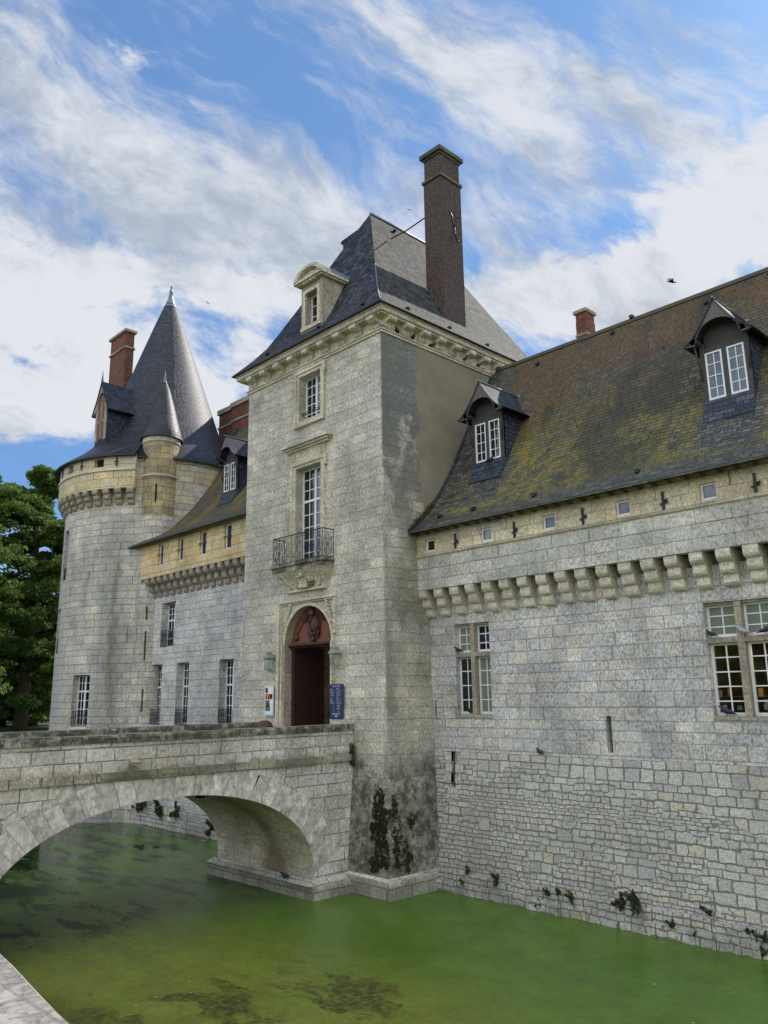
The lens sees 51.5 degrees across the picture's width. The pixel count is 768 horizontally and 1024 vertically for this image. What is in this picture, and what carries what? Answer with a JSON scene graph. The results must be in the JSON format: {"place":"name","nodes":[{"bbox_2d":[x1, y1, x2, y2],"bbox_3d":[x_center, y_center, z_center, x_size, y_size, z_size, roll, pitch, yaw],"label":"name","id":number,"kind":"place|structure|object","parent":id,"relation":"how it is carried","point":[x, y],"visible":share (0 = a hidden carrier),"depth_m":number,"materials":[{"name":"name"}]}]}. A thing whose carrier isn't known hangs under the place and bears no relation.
{"place":"outdoors","nodes":[
{"label":"outdoors","id":0,"kind":"place"},
{"bbox_2d":[0,721,48,731],"bbox_3d":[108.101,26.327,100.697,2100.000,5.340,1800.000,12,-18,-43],"label":"ground","id":1,"kind":"structure","parent":0,"point":[43,726],"depth_m":53.61,"materials":[{"name":"green plant"}]},
{"bbox_2d":[0,634,44,725],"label":"tree","id":2,"kind":"object","parent":1,"relation":"on","point":[4,722],"depth_m":57.82,"materials":[{"name":"green plant"}]},
{"bbox_2d":[0,474,48,693],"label":"tree","id":3,"kind":"object","parent":1,"relation":"on","point":[12,505],"visible":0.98,"depth_m":49.28,"materials":[{"name":"green plant"}]},
{"bbox_2d":[7,636,51,725],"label":"tree","id":4,"kind":"object","parent":1,"relation":"on","point":[30,724],"depth_m":56.83,"materials":[{"name":"green plant"}]},
{"bbox_2d":[0,464,64,728],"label":"tree","id":5,"kind":"object","parent":1,"relation":"on","point":[25,700],"visible":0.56,"depth_m":52.53,"materials":[{"name":"green plant"}]},
{"bbox_2d":[0,954,68,1023],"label":"quay wall","id":6,"kind":"structure","parent":1,"relation":"on","point":[22,1001],"depth_m":2.72,"materials":[{"name":"stone"}]},
{"bbox_2d":[256,720,272,727],"bbox_3d":[-4.114,7.633,27.422,0.571,0.900,0.580,12,-18,-43],"label":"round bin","id":7,"kind":"object","parent":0,"point":[264,724],"visible":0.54,"depth_m":27.30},
{"bbox_2d":[0,822,767,1023],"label":"water","id":8,"kind":"structure","parent":0,"point":[118,923],"depth_m":17.73,"materials":[{"name":"green liquid"}]},
{"bbox_2d":[49,286,222,822],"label":"round tower","id":9,"kind":"structure","parent":8,"relation":"on","point":[145,467],"depth_m":41.30,"materials":[{"name":"stone"}]},
{"bbox_2d":[71,675,89,726],"bbox_3d":[-14.960,9.386,39.655,1.122,2.480,0.357,-7,-14,25],"label":"window","id":10,"kind":"structure","parent":9,"relation":"in","point":[80,717],"depth_m":39.79,"materials":[{"name":"white paint"}]},
{"bbox_2d":[0,722,353,901],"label":"arched bridge","id":11,"kind":"structure","parent":8,"relation":"on","point":[272,803],"depth_m":22.30,"materials":[{"name":"stone"}]},
{"bbox_2d":[280,871,289,877],"bbox_3d":[-2.883,10.741,23.518,0.417,0.256,0.166,0,-13,-4],"label":"pigeon","id":12,"kind":"object","parent":11,"relation":"on","point":[284,875],"visible":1,"depth_m":23.47,"materials":[{"name":"grey"}]},
{"bbox_2d":[349,743,354,766],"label":"ivy","id":13,"kind":"object","parent":11,"relation":"attached to","point":[352,752],"visible":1,"depth_m":24.58,"materials":[{"name":"green plant"}]},
{"bbox_2d":[128,395,248,840],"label":"castle wing","id":14,"kind":"structure","parent":8,"relation":"on","point":[192,572],"depth_m":36.76,"materials":[{"name":"grey stone"}]},
{"bbox_2d":[135,801,145,812],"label":"wall plant","id":15,"kind":"object","parent":14,"relation":"attached to","point":[139,806],"depth_m":37.17,"materials":[{"name":"green plant"}]},
{"bbox_2d":[149,665,161,723],"bbox_3d":[-10.869,8.811,38.576,0.442,2.800,1.080,12,-18,-43],"label":"window","id":16,"kind":"structure","parent":14,"relation":"in","point":[157,718],"depth_m":38.73,"materials":[{"name":"white paint"}]},
{"bbox_2d":[152,800,162,818],"bbox_3d":[-10.186,13.373,36.036,0.578,0.941,0.703,12,-18,-43],"label":"wall plant","id":17,"kind":"object","parent":14,"relation":"attached to","point":[158,809],"depth_m":35.91,"materials":[{"name":"green plant"}]},
{"bbox_2d":[160,543,163,565],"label":"window","id":18,"kind":"structure","parent":14,"relation":"in","point":[161,549],"depth_m":39.14,"materials":[{"name":"white paint"}]},
{"bbox_2d":[160,603,175,646],"bbox_3d":[-10.296,5.467,38.695,0.442,2.150,1.320,12,-18,-43],"label":"window","id":19,"kind":"structure","parent":14,"relation":"in","point":[169,637],"depth_m":38.99,"materials":[{"name":"white paint"}]},
{"bbox_2d":[168,800,180,816],"bbox_3d":[-9.235,13.084,35.101,0.410,0.775,0.674,28,-31,-64],"label":"wall plant","id":20,"kind":"object","parent":14,"relation":"attached to","point":[175,813],"depth_m":34.99,"materials":[{"name":"green plant"}]},
{"bbox_2d":[179,538,182,560],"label":"window","id":21,"kind":"structure","parent":14,"relation":"in","point":[181,540],"depth_m":37.82,"materials":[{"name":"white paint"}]},
{"bbox_2d":[174,663,188,724],"bbox_3d":[-9.156,8.385,36.848,0.442,2.800,1.100,12,-18,-43],"label":"window","id":22,"kind":"structure","parent":14,"relation":"in","point":[186,665],"depth_m":37.14,"materials":[{"name":"white paint"}]},
{"bbox_2d":[201,531,206,555],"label":"window","id":23,"kind":"structure","parent":14,"relation":"in","point":[203,548],"depth_m":36.44,"materials":[{"name":"white paint"}]},
{"bbox_2d":[204,819,213,836],"bbox_3d":[-7.176,13.040,32.897,0.438,0.727,0.520,12,-18,-43],"label":"wall plant","id":24,"kind":"object","parent":14,"relation":"attached to","point":[210,826],"depth_m":32.87,"materials":[{"name":"green plant"}]},
{"bbox_2d":[218,659,233,722],"bbox_3d":[-6.624,7.756,34.295,0.442,2.800,1.140,12,-18,-43],"label":"window","id":25,"kind":"structure","parent":14,"relation":"in","point":[228,709],"depth_m":34.60,"materials":[{"name":"white paint"}]},
{"bbox_2d":[226,524,231,548],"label":"window","id":26,"kind":"structure","parent":14,"relation":"in","point":[229,527],"depth_m":35.00,"materials":[{"name":"white paint"}]},
{"bbox_2d":[231,144,527,901],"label":"gatehouse pavilion","id":27,"kind":"structure","parent":8,"relation":"on","point":[356,431],"depth_m":27.89,"materials":[{"name":"stone"}]},
{"bbox_2d":[262,651,274,671],"bbox_3d":[-4.082,5.337,28.405,0.411,0.744,0.330,12,-18,-43],"label":"wall lantern","id":28,"kind":"object","parent":27,"relation":"attached to","point":[268,655],"depth_m":28.34,"materials":[{"name":"metal"}]},
{"bbox_2d":[264,685,273,715],"bbox_3d":[-4.065,6.674,28.207,0.039,1.040,0.540,12,-18,-43],"label":"wall sign","id":29,"kind":"object","parent":27,"relation":"attached to","point":[269,702],"visible":1,"depth_m":28.18,"materials":[{"name":"white paint"}]},
{"bbox_2d":[295,648,323,725],"bbox_3d":[-2.655,6.533,28.324,1.340,3.370,0.180,12,-18,-43],"label":"door","id":30,"kind":"structure","parent":27,"relation":"in","point":[309,662],"depth_m":28.39,"materials":[{"name":"paint"}]},
{"bbox_2d":[303,466,320,559],"bbox_3d":[-2.439,0.110,28.599,0.090,3.560,1.450,12,-18,-43],"label":"window","id":31,"kind":"structure","parent":27,"relation":"in","point":[311,477],"depth_m":28.82,"materials":[{"name":"white paint"}]},
{"bbox_2d":[306,374,319,418],"bbox_3d":[-2.470,-4.229,29.565,0.084,1.750,1.250,12,-18,-43],"label":"window","id":32,"kind":"structure","parent":27,"relation":"in","point":[313,384],"depth_m":29.78,"materials":[{"name":"white paint"}]},
{"bbox_2d":[328,645,341,668],"bbox_3d":[-1.571,4.713,25.873,0.411,0.744,0.330,12,-18,-43],"label":"wall lantern","id":33,"kind":"object","parent":27,"relation":"attached to","point":[334,650],"depth_m":25.80,"materials":[{"name":"metal"}]},
{"bbox_2d":[330,684,343,718],"bbox_3d":[-1.527,6.094,25.641,0.033,1.100,0.650,12,-18,-43],"label":"wall sign","id":34,"kind":"object","parent":27,"relation":"attached to","point":[336,701],"visible":1,"depth_m":25.60,"materials":[{"name":"blue metal"}]},
{"bbox_2d":[332,719,344,723],"bbox_3d":[-1.489,6.716,25.526,0.060,0.155,0.670,12,-18,-43],"label":"wall plaque","id":35,"kind":"object","parent":27,"relation":"attached to","point":[338,721],"depth_m":25.45,"materials":[{"name":"beige stone"}]},
{"bbox_2d":[367,776,417,873],"bbox_3d":[0.300,9.236,23.639,1.392,2.757,0.969,12,-18,-43],"label":"moss","id":36,"kind":"object","parent":27,"relation":"attached to","point":[383,828],"visible":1,"depth_m":23.20,"materials":[{"name":"green plant"}]},
{"bbox_2d":[408,267,767,960],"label":"castle wing","id":37,"kind":"structure","parent":8,"relation":"on","point":[592,549],"depth_m":21.50,"materials":[{"name":"grey stone"}]},
{"bbox_2d":[410,501,434,527],"bbox_3d":[1.293,0.095,26.598,1.175,1.104,0.189,12,-18,-43],"label":"moss","id":38,"kind":"object","parent":37,"relation":"on","point":[416,520],"visible":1,"depth_m":26.57,"materials":[{"name":"green plant"}]},
{"bbox_2d":[426,539,434,551],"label":"window","id":39,"kind":"structure","parent":37,"relation":"in","point":[430,543],"depth_m":26.04,"materials":[{"name":"black glass"}]},
{"bbox_2d":[465,865,469,874],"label":"wall plant","id":40,"kind":"object","parent":37,"relation":"attached to","point":[467,870],"depth_m":23.07,"materials":[{"name":"green plant"}]},
{"bbox_2d":[456,622,492,717],"bbox_3d":[2.834,4.876,24.640,0.335,2.860,1.380,12,-18,-43],"label":"window","id":41,"kind":"structure","parent":37,"relation":"in","point":[475,670],"depth_m":24.67,"materials":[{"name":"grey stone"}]},
{"bbox_2d":[482,527,490,541],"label":"window","id":42,"kind":"structure","parent":37,"relation":"in","point":[486,533],"depth_m":24.41,"materials":[{"name":"grey glass"}]},
{"bbox_2d":[484,455,493,462],"bbox_3d":[3.502,-1.746,26.459,0.383,0.235,0.152,-10,-16,35],"label":"pigeon","id":43,"kind":"object","parent":37,"relation":"on","point":[489,459],"visible":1,"depth_m":26.40,"materials":[{"name":"grey"}]},
{"bbox_2d":[490,872,499,886],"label":"wall plant","id":44,"kind":"object","parent":37,"relation":"attached to","point":[496,877],"depth_m":22.28,"materials":[{"name":"green plant"}]},
{"bbox_2d":[542,887,549,896],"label":"wall plant","id":45,"kind":"object","parent":37,"relation":"attached to","point":[547,892],"depth_m":21.04,"materials":[{"name":"green plant"}]},
{"bbox_2d":[543,515,554,529],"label":"window","id":46,"kind":"structure","parent":37,"relation":"in","point":[549,522],"depth_m":22.81,"materials":[{"name":"grey glass"}]},
{"bbox_2d":[554,888,560,895],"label":"wall plant","id":47,"kind":"object","parent":37,"relation":"attached to","point":[558,891],"depth_m":20.88,"materials":[{"name":"green plant"}]},
{"bbox_2d":[563,890,573,904],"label":"wall plant","id":48,"kind":"object","parent":37,"relation":"attached to","point":[569,895],"depth_m":20.52,"materials":[{"name":"green plant"}]},
{"bbox_2d":[610,891,626,911],"bbox_3d":[5.796,9.574,19.620,0.266,0.496,0.462,12,-18,-43],"label":"wall plant","id":49,"kind":"object","parent":37,"relation":"attached to","point":[621,902],"depth_m":19.57,"materials":[{"name":"green plant"}]},
{"bbox_2d":[616,500,629,515],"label":"window","id":50,"kind":"structure","parent":37,"relation":"in","point":[623,507],"depth_m":21.17,"materials":[{"name":"grey glass"}]},
{"bbox_2d":[623,888,640,916],"bbox_3d":[6.068,9.447,19.305,0.361,0.617,0.453,12,-18,-43],"label":"wall plant","id":51,"kind":"object","parent":37,"relation":"attached to","point":[633,899],"depth_m":19.30,"materials":[{"name":"green plant"}]},
{"bbox_2d":[664,919,674,928],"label":"wall plant","id":52,"kind":"object","parent":37,"relation":"attached to","point":[671,924],"depth_m":18.57,"materials":[{"name":"green plant"}]},
{"bbox_2d":[699,905,712,916],"bbox_3d":[7.328,9.078,18.132,0.293,0.246,0.187,-6,-14,21],"label":"wall plant","id":53,"kind":"object","parent":37,"relation":"attached to","point":[706,911],"depth_m":18.10,"materials":[{"name":"green plant"}]},
{"bbox_2d":[700,482,716,500],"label":"window","id":54,"kind":"structure","parent":37,"relation":"in","point":[708,491],"depth_m":19.54,"materials":[{"name":"grey glass"}]},
{"bbox_2d":[705,629,717,637],"bbox_3d":[7.973,2.958,19.402,0.138,0.214,0.348,8,-16,-33],"label":"pigeon","id":55,"kind":"object","parent":37,"relation":"on","point":[709,633],"visible":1,"depth_m":19.36,"materials":[{"name":"grey"}]},
{"bbox_2d":[718,705,736,715],"bbox_3d":[8.144,4.711,18.898,0.172,0.267,0.435,12,-18,-43],"label":"pigeon","id":56,"kind":"object","parent":37,"relation":"on","point":[726,711],"visible":1,"depth_m":18.86,"materials":[{"name":"grey"}]},
{"bbox_2d":[704,598,767,720],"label":"window","id":57,"kind":"structure","parent":37,"relation":"in","point":[751,615],"depth_m":18.96,"materials":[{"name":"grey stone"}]},
{"bbox_2d":[735,626,753,635],"bbox_3d":[8.512,2.802,18.832,0.400,0.246,0.159,-10,-16,35],"label":"pigeon","id":58,"kind":"object","parent":37,"relation":"on","point":[743,630],"visible":1,"depth_m":18.80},
{"bbox_2d":[745,928,757,937],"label":"wall plant","id":59,"kind":"object","parent":37,"relation":"attached to","point":[748,931],"depth_m":17.39,"materials":[{"name":"green plant"}]},
{"bbox_2d":[757,930,767,942],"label":"wall plant","id":60,"kind":"object","parent":37,"relation":"attached to","point":[764,937],"depth_m":17.12,"materials":[{"name":"green plant"}]},
{"bbox_2d":[757,626,767,632],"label":"pigeon","id":61,"kind":"object","parent":37,"relation":"on","point":[764,629],"visible":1,"depth_m":18.45,"materials":[{"name":"grey"}]},
{"bbox_2d":[760,946,767,956],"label":"wall plant","id":62,"kind":"object","parent":37,"relation":"attached to","point":[764,951],"depth_m":17.09,"materials":[{"name":"green plant"}]},
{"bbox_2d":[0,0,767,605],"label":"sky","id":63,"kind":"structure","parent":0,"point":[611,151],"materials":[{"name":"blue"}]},
{"bbox_2d":[667,278,676,282],"bbox_3d":[9.835,-7.902,27.219,0.341,0.153,0.840,14,19,15],"label":"flying bird","id":64,"kind":"object","parent":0,"point":[670,280],"visible":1,"depth_m":27.19}
]}

